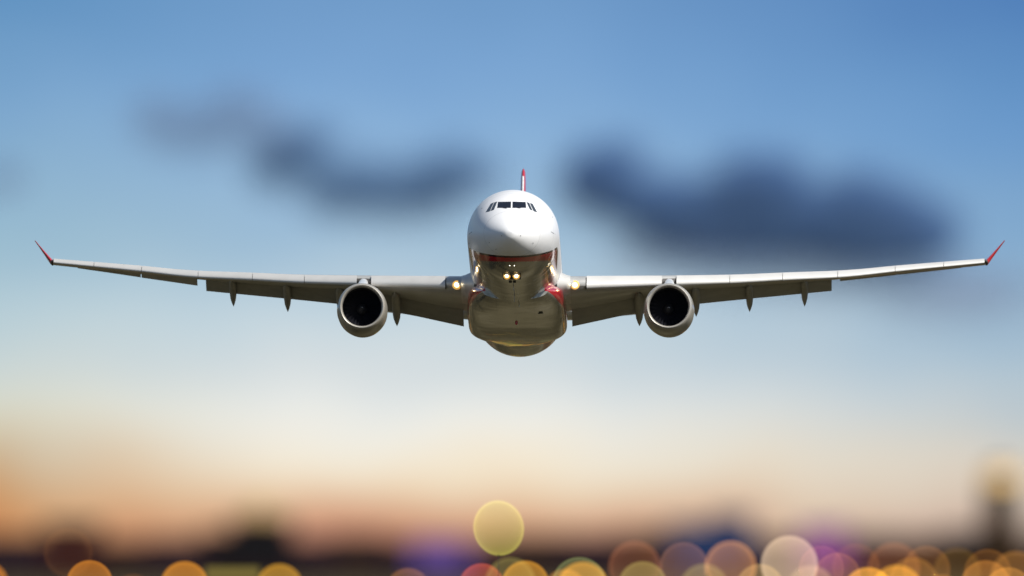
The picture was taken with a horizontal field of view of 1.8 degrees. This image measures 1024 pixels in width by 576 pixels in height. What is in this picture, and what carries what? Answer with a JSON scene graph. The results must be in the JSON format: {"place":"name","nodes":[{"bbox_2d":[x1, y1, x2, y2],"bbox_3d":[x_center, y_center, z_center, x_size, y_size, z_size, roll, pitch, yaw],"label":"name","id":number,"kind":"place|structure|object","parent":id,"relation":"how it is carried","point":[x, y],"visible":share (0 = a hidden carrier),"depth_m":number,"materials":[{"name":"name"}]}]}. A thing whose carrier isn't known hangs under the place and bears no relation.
{"place":"outdoors","nodes":[
{"label":"outdoors","id":0,"kind":"place"},
{"bbox_2d":[0,534,42,571],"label":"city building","id":1,"kind":"structure","parent":0,"point":[21,552],"depth_m":16199.46,"materials":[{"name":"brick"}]},
{"bbox_2d":[42,523,101,572],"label":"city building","id":2,"kind":"structure","parent":0,"point":[72,547],"depth_m":15599.50,"materials":[{"name":"brown"}]},
{"bbox_2d":[102,540,144,571],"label":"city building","id":3,"kind":"structure","parent":0,"point":[123,555],"depth_m":16399.44,"materials":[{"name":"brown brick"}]},
{"bbox_2d":[145,538,207,571],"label":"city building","id":4,"kind":"structure","parent":0,"point":[175,554],"depth_m":15999.46,"materials":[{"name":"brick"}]},
{"bbox_2d":[198,530,229,565],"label":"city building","id":5,"kind":"structure","parent":0,"point":[218,547],"depth_m":16299.49,"materials":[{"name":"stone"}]},
{"bbox_2d":[206,566,258,575],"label":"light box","id":6,"kind":"object","parent":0,"point":[232,570],"visible":1,"depth_m":2599.90,"materials":[{"name":"yellow"}]},
{"bbox_2d":[229,500,293,571],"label":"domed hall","id":7,"kind":"structure","parent":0,"point":[261,535],"depth_m":15799.52,"materials":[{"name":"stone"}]},
{"bbox_2d":[293,539,337,571],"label":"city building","id":8,"kind":"structure","parent":0,"point":[314,555],"depth_m":16099.45,"materials":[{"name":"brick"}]},
{"bbox_2d":[326,534,388,571],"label":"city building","id":9,"kind":"structure","parent":0,"point":[357,552],"depth_m":16499.45,"materials":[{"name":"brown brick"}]},
{"bbox_2d":[377,540,411,571],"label":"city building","id":10,"kind":"structure","parent":0,"point":[394,555],"depth_m":16199.45,"materials":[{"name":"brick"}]},
{"bbox_2d":[411,539,468,571],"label":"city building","id":11,"kind":"structure","parent":0,"point":[439,555],"depth_m":15999.46,"materials":[{"name":"purple"}]},
{"bbox_2d":[468,542,504,571],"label":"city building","id":12,"kind":"structure","parent":0,"point":[482,556],"depth_m":16199.45,"materials":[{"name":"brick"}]},
{"bbox_2d":[0,572,1023,575],"bbox_3d":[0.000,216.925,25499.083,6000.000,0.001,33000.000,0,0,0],"label":"city ground","id":13,"kind":"structure","parent":0,"point":[542,574],"depth_m":13591.39,"materials":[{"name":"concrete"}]},
{"bbox_2d":[0,0,1023,541],"label":"sky","id":14,"kind":"structure","parent":0,"point":[306,137],"materials":[{"name":"blue"}]},
{"bbox_2d":[35,169,1004,356],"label":"airliner","id":15,"kind":"object","parent":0,"point":[516,291],"visible":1,"depth_m":2024.11,"materials":[{"name":"white metal"}]},
{"bbox_2d":[497,202,510,207],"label":"cockpit window","id":16,"kind":"structure","parent":15,"relation":"in","point":[500,204],"depth_m":2003.19,"materials":[{"name":"black glass"}]},
{"bbox_2d":[512,202,525,207],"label":"cockpit window","id":17,"kind":"structure","parent":15,"relation":"in","point":[515,204],"depth_m":2003.19,"materials":[{"name":"black glass"}]},
{"bbox_2d":[497,534,569,571],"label":"city building","id":18,"kind":"structure","parent":0,"point":[532,552],"depth_m":16399.45,"materials":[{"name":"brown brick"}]},
{"bbox_2d":[561,535,622,571],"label":"city building","id":19,"kind":"structure","parent":0,"point":[591,553],"depth_m":16099.46,"materials":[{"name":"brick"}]},
{"bbox_2d":[617,531,673,571],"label":"city building","id":20,"kind":"structure","parent":0,"point":[647,551],"depth_m":16499.46,"materials":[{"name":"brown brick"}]},
{"bbox_2d":[663,523,712,571],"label":"city building","id":21,"kind":"structure","parent":0,"point":[692,547],"depth_m":16599.48,"materials":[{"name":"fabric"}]},
{"bbox_2d":[711,514,751,571],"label":"city building","id":22,"kind":"structure","parent":0,"point":[731,542],"depth_m":16799.48,"materials":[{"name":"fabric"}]},
{"bbox_2d":[750,537,799,571],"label":"city building","id":23,"kind":"structure","parent":0,"point":[775,554],"depth_m":16299.45,"materials":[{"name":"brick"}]},
{"bbox_2d":[799,525,848,571],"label":"city building","id":24,"kind":"structure","parent":0,"point":[823,548],"depth_m":15999.48,"materials":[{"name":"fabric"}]},
{"bbox_2d":[848,534,894,571],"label":"city building","id":25,"kind":"structure","parent":0,"point":[871,552],"depth_m":16199.46,"materials":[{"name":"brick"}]},
{"bbox_2d":[895,535,939,571],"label":"city building","id":26,"kind":"structure","parent":0,"point":[917,553],"depth_m":16499.44,"materials":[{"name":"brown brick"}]},
{"bbox_2d":[939,530,981,571],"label":"city building","id":27,"kind":"structure","parent":0,"point":[960,550],"depth_m":16099.47,"materials":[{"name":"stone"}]},
{"bbox_2d":[980,462,1019,571],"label":"skyline tower","id":28,"kind":"structure","parent":0,"point":[1000,551],"depth_m":16004.00,"materials":[{"name":"stone"}]},
{"bbox_2d":[1018,533,1023,571],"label":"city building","id":29,"kind":"structure","parent":0,"point":[1021,546],"depth_m":16299.45,"materials":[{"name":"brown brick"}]}
]}

